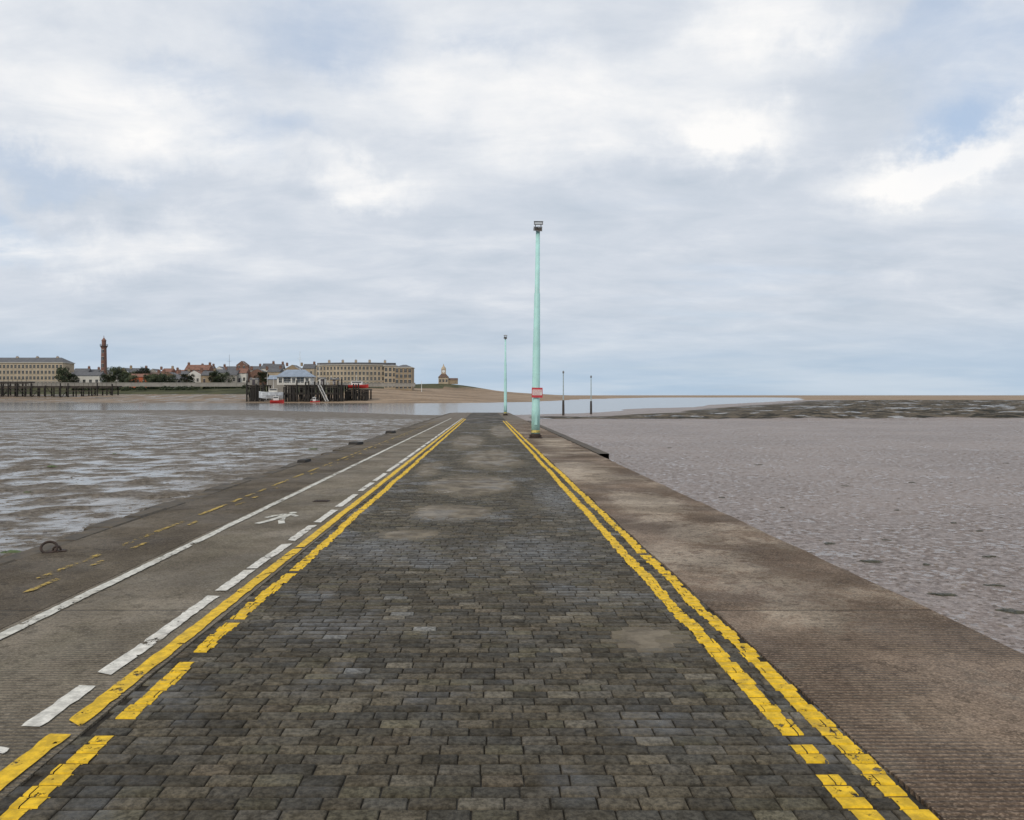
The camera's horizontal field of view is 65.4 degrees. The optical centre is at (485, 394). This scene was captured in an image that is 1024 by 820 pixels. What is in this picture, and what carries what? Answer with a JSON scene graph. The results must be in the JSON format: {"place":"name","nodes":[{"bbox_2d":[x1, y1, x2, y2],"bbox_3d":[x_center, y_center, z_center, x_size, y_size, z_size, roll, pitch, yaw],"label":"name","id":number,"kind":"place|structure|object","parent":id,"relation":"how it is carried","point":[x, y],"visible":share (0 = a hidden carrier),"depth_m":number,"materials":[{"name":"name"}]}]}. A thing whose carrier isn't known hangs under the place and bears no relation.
{"place":"outdoors","nodes":[
{"label":"outdoors","id":0,"kind":"place"},
{"bbox_2d":[0,397,801,414],"bbox_3d":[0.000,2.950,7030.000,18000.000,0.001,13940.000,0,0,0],"label":"water","id":1,"kind":"structure","parent":0,"point":[574,406],"depth_m":200.94,"materials":[{"name":"grey liquid"}]},
{"bbox_2d":[0,382,34,394],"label":"timber jetty","id":2,"kind":"object","parent":1,"relation":"in","point":[22,383],"visible":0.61,"depth_m":355.00,"materials":[{"name":"brown wood"}]},
{"bbox_2d":[0,383,121,396],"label":"timber jetty","id":3,"kind":"object","parent":1,"relation":"in","point":[67,387],"visible":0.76,"depth_m":345.00,"materials":[{"name":"brown wood"}]},
{"bbox_2d":[246,380,271,401],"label":"ferry pier","id":4,"kind":"structure","parent":1,"relation":"in","point":[253,393],"depth_m":295.47,"materials":[{"name":"brown wood"}]},
{"bbox_2d":[249,378,259,384],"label":"pier hut","id":5,"kind":"object","parent":4,"relation":"on","point":[253,381],"visible":1,"depth_m":300.00,"materials":[{"name":"wood"}]},
{"bbox_2d":[259,377,282,398],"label":"fishing boat","id":6,"kind":"object","parent":1,"relation":"on","point":[271,393],"visible":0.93,"depth_m":289.27,"materials":[{"name":"white metal"}]},
{"bbox_2d":[270,396,283,402],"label":"lifeboat","id":7,"kind":"object","parent":1,"relation":"on","point":[275,399],"visible":0.91,"depth_m":283.39,"materials":[{"name":"red plastic"}]},
{"bbox_2d":[283,379,348,401],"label":"ferry pier","id":8,"kind":"structure","parent":1,"relation":"in","point":[307,393],"depth_m":291.47,"materials":[{"name":"brown wood"}]},
{"bbox_2d":[275,370,315,384],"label":"pier building","id":9,"kind":"structure","parent":8,"relation":"on","point":[285,377],"depth_m":298.50,"materials":[{"name":"white paint"}]},
{"bbox_2d":[284,377,290,382],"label":"window","id":10,"kind":"structure","parent":9,"relation":"in","point":[286,379],"depth_m":298.48,"materials":[{"name":"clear glass"}]},
{"bbox_2d":[297,377,303,382],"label":"window","id":11,"kind":"structure","parent":9,"relation":"in","point":[300,379],"depth_m":298.48,"materials":[{"name":"clear glass"}]},
{"bbox_2d":[318,377,326,384],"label":"pier hut","id":12,"kind":"object","parent":8,"relation":"on","point":[321,380],"visible":0.83,"depth_m":297.00,"materials":[{"name":"wood"}]},
{"bbox_2d":[318,384,327,400],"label":"pier gangway","id":13,"kind":"object","parent":8,"relation":"attached to","point":[322,392],"visible":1,"depth_m":290.51,"materials":[{"name":"white metal"}]},
{"bbox_2d":[329,378,339,384],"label":"pier hut","id":14,"kind":"object","parent":8,"relation":"on","point":[333,381],"visible":0.96,"depth_m":297.97,"materials":[{"name":"wood"}]},
{"bbox_2d":[345,383,371,400],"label":"ferry pier","id":15,"kind":"structure","parent":1,"relation":"in","point":[353,394],"depth_m":295.68,"materials":[{"name":"brown wood"}]},
{"bbox_2d":[348,373,367,387],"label":"pilot boat","id":16,"kind":"object","parent":15,"relation":"on","point":[361,385],"visible":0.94,"depth_m":298.34,"materials":[{"name":"red paint"}]},
{"bbox_2d":[562,371,564,414],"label":"channel marker post","id":17,"kind":"object","parent":1,"relation":"in","point":[563,410],"visible":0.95,"depth_m":100.93,"materials":[{"name":"grey metal"}]},
{"bbox_2d":[590,376,591,413],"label":"channel marker post","id":18,"kind":"object","parent":1,"relation":"in","point":[591,398],"visible":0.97,"depth_m":109.90,"materials":[{"name":"grey metal"}]},
{"bbox_2d":[0,384,1023,653],"bbox_3d":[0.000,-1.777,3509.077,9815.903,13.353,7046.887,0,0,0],"label":"ground","id":19,"kind":"structure","parent":0,"point":[824,434],"depth_m":32.52,"materials":[{"name":"grey sand"}]},
{"bbox_2d":[0,550,21,552],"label":"seaweed clump","id":20,"kind":"object","parent":19,"relation":"on","point":[12,551],"visible":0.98,"depth_m":13.66,"materials":[{"name":"green plant"}]},
{"bbox_2d":[0,356,74,381],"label":"seafront hotel","id":21,"kind":"structure","parent":19,"relation":"on","point":[18,369],"depth_m":430.00,"materials":[{"name":"beige stone"}]},
{"bbox_2d":[54,366,70,381],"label":"broadleaf tree","id":22,"kind":"object","parent":19,"relation":"on","point":[62,377],"visible":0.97,"depth_m":416.57,"materials":[{"name":"green plant"}]},
{"bbox_2d":[61,374,79,381],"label":"broadleaf tree","id":23,"kind":"object","parent":19,"relation":"on","point":[73,377],"visible":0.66,"depth_m":424.06,"materials":[{"name":"green plant"}]},
{"bbox_2d":[74,366,91,371],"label":"town house","id":24,"kind":"structure","parent":19,"relation":"on","point":[88,369],"depth_m":498.66,"materials":[{"name":"grey brick"}]},
{"bbox_2d":[71,372,106,381],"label":"town house","id":25,"kind":"structure","parent":19,"relation":"on","point":[89,376],"depth_m":430.00,"materials":[{"name":"paint"}]},
{"bbox_2d":[91,367,100,371],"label":"town house","id":26,"kind":"structure","parent":19,"relation":"on","point":[97,370],"depth_m":502.65,"materials":[{"name":"beige stone"}]},
{"bbox_2d":[100,338,109,380],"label":"lighthouse","id":27,"kind":"object","parent":19,"relation":"on","point":[104,346],"visible":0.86,"depth_m":448.83,"materials":[{"name":"red brick"}]},
{"bbox_2d":[100,374,114,381],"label":"broadleaf tree","id":28,"kind":"object","parent":19,"relation":"on","point":[107,378],"visible":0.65,"depth_m":415.65,"materials":[{"name":"green plant"}]},
{"bbox_2d":[105,366,121,381],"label":"broadleaf tree","id":29,"kind":"object","parent":19,"relation":"on","point":[116,371],"visible":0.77,"depth_m":426.40,"materials":[{"name":"green plant"}]},
{"bbox_2d":[112,366,126,379],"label":"broadleaf tree","id":30,"kind":"object","parent":19,"relation":"on","point":[124,369],"visible":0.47,"depth_m":430.98,"materials":[{"name":"green plant"}]},
{"bbox_2d":[118,371,130,381],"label":"broadleaf tree","id":31,"kind":"object","parent":19,"relation":"on","point":[121,378],"visible":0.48,"depth_m":424.00,"materials":[{"name":"green plant"}]},
{"bbox_2d":[2,382,249,386],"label":"promenade wall","id":32,"kind":"structure","parent":19,"relation":"on","point":[185,384],"depth_m":393.70,"materials":[{"name":"grey concrete"}]},
{"bbox_2d":[121,386,131,390],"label":"shrub","id":33,"kind":"object","parent":19,"relation":"on","point":[126,389],"visible":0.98,"depth_m":387.73,"materials":[{"name":"green plant"}]},
{"bbox_2d":[123,374,138,381],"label":"broadleaf tree","id":34,"kind":"object","parent":19,"relation":"on","point":[128,378],"visible":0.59,"depth_m":411.91,"materials":[{"name":"green plant"}]},
{"bbox_2d":[130,365,147,373],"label":"town house","id":35,"kind":"structure","parent":19,"relation":"on","point":[134,369],"depth_m":492.27,"materials":[{"name":"red brick"}]},
{"bbox_2d":[129,374,149,387],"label":"town house","id":36,"kind":"structure","parent":19,"relation":"on","point":[140,377],"depth_m":420.00,"materials":[{"name":"orange brick"}]},
{"bbox_2d":[136,386,146,389],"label":"shrub","id":37,"kind":"object","parent":19,"relation":"on","point":[141,388],"visible":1,"depth_m":388.08,"materials":[{"name":"green plant"}]},
{"bbox_2d":[135,367,149,373],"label":"broadleaf tree","id":38,"kind":"object","parent":19,"relation":"on","point":[144,370],"visible":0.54,"depth_m":427.79,"materials":[{"name":"green plant"}]},
{"bbox_2d":[141,374,156,381],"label":"broadleaf tree","id":39,"kind":"object","parent":19,"relation":"on","point":[150,378],"visible":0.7,"depth_m":408.55,"materials":[{"name":"green plant"}]},
{"bbox_2d":[144,369,160,374],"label":"town house","id":40,"kind":"structure","parent":19,"relation":"on","point":[158,372],"depth_m":431.23,"materials":[{"name":"brown tile"}]},
{"bbox_2d":[149,366,162,371],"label":"town house","id":41,"kind":"structure","parent":19,"relation":"on","point":[155,370],"depth_m":497.08,"materials":[{"name":"stone"}]},
{"bbox_2d":[154,373,169,381],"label":"broadleaf tree","id":42,"kind":"object","parent":19,"relation":"on","point":[161,376],"visible":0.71,"depth_m":410.28,"materials":[{"name":"green plant"}]},
{"bbox_2d":[161,366,175,373],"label":"town house","id":43,"kind":"structure","parent":19,"relation":"on","point":[171,369],"depth_m":488.54,"materials":[{"name":"brick"}]},
{"bbox_2d":[162,374,177,381],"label":"broadleaf tree","id":44,"kind":"object","parent":19,"relation":"on","point":[172,377],"visible":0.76,"depth_m":412.33,"materials":[{"name":"green plant"}]},
{"bbox_2d":[159,369,180,377],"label":"town house","id":45,"kind":"structure","parent":19,"relation":"on","point":[172,373],"depth_m":431.35,"materials":[{"name":"red brick"}]},
{"bbox_2d":[166,376,192,381],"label":"town house","id":46,"kind":"structure","parent":19,"relation":"on","point":[178,377],"depth_m":418.50,"materials":[{"name":"stone"}]},
{"bbox_2d":[178,368,190,375],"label":"town house","id":47,"kind":"structure","parent":19,"relation":"on","point":[186,372],"depth_m":440.90,"materials":[{"name":"brick"}]},
{"bbox_2d":[180,373,195,381],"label":"broadleaf tree","id":48,"kind":"object","parent":19,"relation":"on","point":[184,377],"visible":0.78,"depth_m":414.93,"materials":[{"name":"green plant"}]},
{"bbox_2d":[186,386,197,389],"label":"shrub","id":49,"kind":"object","parent":19,"relation":"on","point":[192,388],"visible":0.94,"depth_m":388.34,"materials":[{"name":"green plant"}]},
{"bbox_2d":[188,368,202,381],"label":"town house","id":50,"kind":"structure","parent":19,"relation":"on","point":[197,377],"depth_m":434.81,"materials":[{"name":"white paint"}]},
{"bbox_2d":[184,362,213,371],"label":"town house","id":51,"kind":"structure","parent":19,"relation":"on","point":[209,367],"depth_m":466.91,"materials":[{"name":"red brick"}]},
{"bbox_2d":[201,368,215,381],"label":"town house","id":52,"kind":"structure","parent":19,"relation":"on","point":[204,376],"depth_m":433.30,"materials":[{"name":"paint"}]},
{"bbox_2d":[208,369,222,381],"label":"broadleaf tree","id":53,"kind":"object","parent":19,"relation":"on","point":[215,373],"visible":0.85,"depth_m":411.04,"materials":[{"name":"green plant"}]},
{"bbox_2d":[212,372,227,381],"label":"broadleaf tree","id":54,"kind":"object","parent":19,"relation":"on","point":[224,374],"visible":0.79,"depth_m":412.33,"materials":[{"name":"green plant"}]},
{"bbox_2d":[216,366,227,381],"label":"town house","id":55,"kind":"structure","parent":19,"relation":"on","point":[223,370],"depth_m":439.01,"materials":[{"name":"stone"}]},
{"bbox_2d":[0,413,449,565],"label":"stone kerb edging","id":56,"kind":"object","parent":19,"relation":"on","point":[108,524],"visible":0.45,"depth_m":12.11,"materials":[{"name":"grey stone"}]},
{"bbox_2d":[297,459,310,462],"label":"timber block","id":57,"kind":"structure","parent":56,"relation":"on","point":[303,460],"depth_m":22.25,"materials":[{"name":"wood"}]},
{"bbox_2d":[348,441,362,444],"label":"timber block","id":58,"kind":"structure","parent":56,"relation":"on","point":[356,443],"depth_m":31.28,"materials":[{"name":"wood"}]},
{"bbox_2d":[0,413,459,629],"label":"concrete causeway shoulder","id":59,"kind":"object","parent":19,"relation":"on","point":[19,578],"visible":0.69,"depth_m":9.89},
{"bbox_2d":[40,541,65,552],"bbox_3d":[-4.897,1.732,9.018,0.265,0.152,0.145,0,0,-29],"label":"mooring ring","id":60,"kind":"object","parent":59,"relation":"on","point":[56,547],"visible":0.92,"depth_m":9.02,"materials":[{"name":"metal"}]},
{"bbox_2d":[25,435,403,591],"bbox_3d":[-4.080,2.023,38.549,0.083,0.541,62.987,0,0,0],"label":"faded yellow line","id":61,"kind":"object","parent":59,"relation":"on","point":[37,587],"visible":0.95,"depth_m":7.62,"materials":[{"name":"paint"}]},
{"bbox_2d":[37,423,430,577],"bbox_3d":[-4.280,2.025,38.791,0.098,0.537,62.375,0,0,0],"label":"faded yellow line","id":62,"kind":"object","parent":59,"relation":"on","point":[210,510],"visible":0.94,"depth_m":12.61,"materials":[{"name":"paint"}]},
{"bbox_2d":[227,366,235,369],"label":"town house","id":63,"kind":"structure","parent":19,"relation":"on","point":[232,367],"depth_m":487.43,"materials":[{"name":"stone"}]},
{"bbox_2d":[226,367,239,381],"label":"town house","id":64,"kind":"structure","parent":19,"relation":"on","point":[233,373],"depth_m":428.02,"materials":[{"name":"stone"}]},
{"bbox_2d":[0,413,470,800],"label":"concrete walkway","id":65,"kind":"structure","parent":19,"relation":"on","point":[48,661],"depth_m":6.39,"materials":[{"name":"grey concrete"}]},
{"bbox_2d":[0,418,450,638],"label":"solid white line","id":66,"kind":"object","parent":65,"relation":"on","point":[18,627],"visible":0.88,"depth_m":8.07,"materials":[{"name":"paint"}]},
{"bbox_2d":[0,418,461,752],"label":"dashed white line","id":67,"kind":"object","parent":65,"relation":"on","point":[48,714],"visible":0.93,"depth_m":5.79,"materials":[{"name":"paint"}]},
{"bbox_2d":[0,418,463,789],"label":"yellow line","id":68,"kind":"object","parent":65,"relation":"on","point":[34,754],"visible":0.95,"depth_m":5.14,"materials":[{"name":"paint"}]},
{"bbox_2d":[257,512,297,523],"bbox_3d":[-3.000,1.792,11.636,0.475,0.010,1.200,0,0,0],"label":"walking figure marking","id":69,"kind":"object","parent":65,"relation":"on","point":[284,516],"visible":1,"depth_m":11.63,"materials":[{"name":"white paint"}]},
{"bbox_2d":[313,500,329,501],"bbox_3d":[-2.800,1.807,13.600,0.260,0.016,0.200,0,0,0],"label":"drain grate","id":70,"kind":"object","parent":65,"relation":"on","point":[321,500],"visible":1,"depth_m":13.56,"materials":[{"name":"metal"}]},
{"bbox_2d":[236,361,249,369],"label":"town house","id":71,"kind":"structure","parent":19,"relation":"on","point":[241,364],"depth_m":470.00,"materials":[{"name":"red brick"}]},
{"bbox_2d":[238,365,249,381],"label":"town house","id":72,"kind":"structure","parent":19,"relation":"on","point":[243,375],"depth_m":430.89,"materials":[{"name":"tile"}]},
{"bbox_2d":[250,363,261,371],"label":"town house","id":73,"kind":"structure","parent":19,"relation":"on","point":[257,367],"depth_m":498.72,"materials":[{"name":"stone"}]},
{"bbox_2d":[248,366,267,384],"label":"town house","id":74,"kind":"structure","parent":19,"relation":"on","point":[252,374],"depth_m":433.98,"materials":[{"name":"red brick"}]},
{"bbox_2d":[254,371,268,384],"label":"broadleaf tree","id":75,"kind":"object","parent":19,"relation":"on","point":[261,375],"visible":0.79,"depth_m":429.78,"materials":[{"name":"green plant"}]},
{"bbox_2d":[261,361,274,371],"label":"town house","id":76,"kind":"structure","parent":19,"relation":"on","point":[265,365],"depth_m":488.60,"materials":[{"name":"stone"}]},
{"bbox_2d":[267,365,283,374],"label":"town house","id":77,"kind":"structure","parent":19,"relation":"on","point":[274,371],"depth_m":435.58,"materials":[{"name":"beige stone"}]},
{"bbox_2d":[268,375,287,397],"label":"shed","id":78,"kind":"object","parent":19,"relation":"on","point":[279,388],"visible":0.28,"depth_m":312.00,"materials":[{"name":"grey metal"}]},
{"bbox_2d":[273,361,284,370],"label":"town house","id":79,"kind":"structure","parent":19,"relation":"on","point":[278,365],"depth_m":485.13,"materials":[{"name":"stone"}]},
{"bbox_2d":[285,362,302,369],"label":"town house","id":80,"kind":"structure","parent":19,"relation":"on","point":[293,367],"depth_m":493.79,"materials":[{"name":"brick"}]},
{"bbox_2d":[302,361,315,382],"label":"town house","id":81,"kind":"structure","parent":19,"relation":"on","point":[311,368],"depth_m":490.15,"materials":[{"name":"beige stone"}]},
{"bbox_2d":[316,359,395,382],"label":"crescent hotel","id":82,"kind":"structure","parent":19,"relation":"on","point":[366,372],"depth_m":451.43,"materials":[{"name":"beige stone"}]},
{"bbox_2d":[315,383,414,386],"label":"promenade wall","id":83,"kind":"structure","parent":19,"relation":"on","point":[389,384],"depth_m":431.70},
{"bbox_2d":[384,364,396,388],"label":"hotel wing","id":84,"kind":"structure","parent":19,"relation":"on","point":[389,373],"depth_m":452.00,"materials":[{"name":"beige stone"}]},
{"bbox_2d":[394,365,414,390],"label":"hotel pavilion","id":85,"kind":"structure","parent":19,"relation":"on","point":[404,373],"depth_m":448.00,"materials":[{"name":"stone"}]},
{"bbox_2d":[438,364,457,383],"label":"clock pavilion","id":86,"kind":"structure","parent":19,"relation":"on","point":[443,378],"depth_m":597.50,"materials":[{"name":"beige stone"}]},
{"bbox_2d":[0,413,925,819],"bbox_3d":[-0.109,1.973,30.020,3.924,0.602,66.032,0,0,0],"label":"granite sett roadway","id":87,"kind":"structure","parent":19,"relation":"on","point":[136,759],"depth_m":4.53,"materials":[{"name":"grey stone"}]},
{"bbox_2d":[0,419,465,819],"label":"yellow line","id":88,"kind":"object","parent":87,"relation":"on","point":[61,774],"visible":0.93,"depth_m":4.66,"materials":[{"name":"paint"}]},
{"bbox_2d":[503,421,884,819],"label":"yellow line","id":89,"kind":"object","parent":87,"relation":"on","point":[844,797],"visible":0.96,"depth_m":4.80,"materials":[{"name":"paint"}]},
{"bbox_2d":[506,421,938,819],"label":"yellow line","id":90,"kind":"object","parent":87,"relation":"on","point":[812,715],"visible":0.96,"depth_m":4.59,"materials":[{"name":"paint"}]},
{"bbox_2d":[0,434,1023,648],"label":"mud casts","id":91,"kind":"object","parent":19,"relation":"on","point":[788,524],"visible":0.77,"depth_m":16.64,"materials":[{"name":"soil"}]},
{"bbox_2d":[528,421,608,458],"bbox_3d":[3.827,2.796,47.800,0.334,1.809,44.400,0,0,0],"label":"concrete ledge","id":92,"kind":"object","parent":19,"relation":"on","point":[593,449],"visible":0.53,"depth_m":31.78,"materials":[{"name":"concrete"}]},
{"bbox_2d":[498,413,1023,819],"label":"concrete ramp strip","id":93,"kind":"object","parent":19,"relation":"on","point":[923,705],"visible":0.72,"depth_m":5.55,"materials":[{"name":"grey concrete"}]},
{"bbox_2d":[503,335,507,414],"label":"lamp mast","id":94,"kind":"object","parent":93,"relation":"on","point":[505,387],"visible":1,"depth_m":97.87,"materials":[{"name":"metal"}]},
{"bbox_2d":[528,221,542,437],"bbox_3d":[2.390,-3.013,37.100,0.620,10.065,0.620,1,0,0],"label":"lamp mast","id":95,"kind":"object","parent":93,"relation":"on","point":[537,392],"visible":1,"depth_m":36.96,"materials":[{"name":"teal metal"}]},
{"bbox_2d":[859,559,882,562],"bbox_3d":[6.114,2.675,12.846,0.568,0.038,0.305,0,0,26],"label":"seaweed clump","id":96,"kind":"object","parent":19,"relation":"on","point":[871,561],"visible":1,"depth_m":12.77,"materials":[{"name":"plant"}]},
{"bbox_2d":[926,592,960,596],"bbox_3d":[6.132,2.680,10.697,0.459,0.036,0.242,0,0,10],"label":"seaweed clump","id":97,"kind":"object","parent":19,"relation":"on","point":[943,594],"visible":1,"depth_m":10.67,"materials":[{"name":"plant"}]},
{"bbox_2d":[983,583,1005,586],"bbox_3d":[7.147,2.683,11.218,0.400,0.032,0.184,0,0,13],"label":"seaweed clump","id":98,"kind":"object","parent":19,"relation":"on","point":[996,584],"visible":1,"depth_m":11.21,"materials":[{"name":"plant"}]},
{"bbox_2d":[995,606,1023,613],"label":"seaweed clump","id":99,"kind":"object","parent":19,"relation":"on","point":[1011,610],"visible":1,"depth_m":9.88,"materials":[{"name":"plant"}]},
{"bbox_2d":[0,0,1023,394],"label":"sky","id":100,"kind":"structure","parent":0,"point":[730,197],"materials":[{"name":"white"}]}
]}

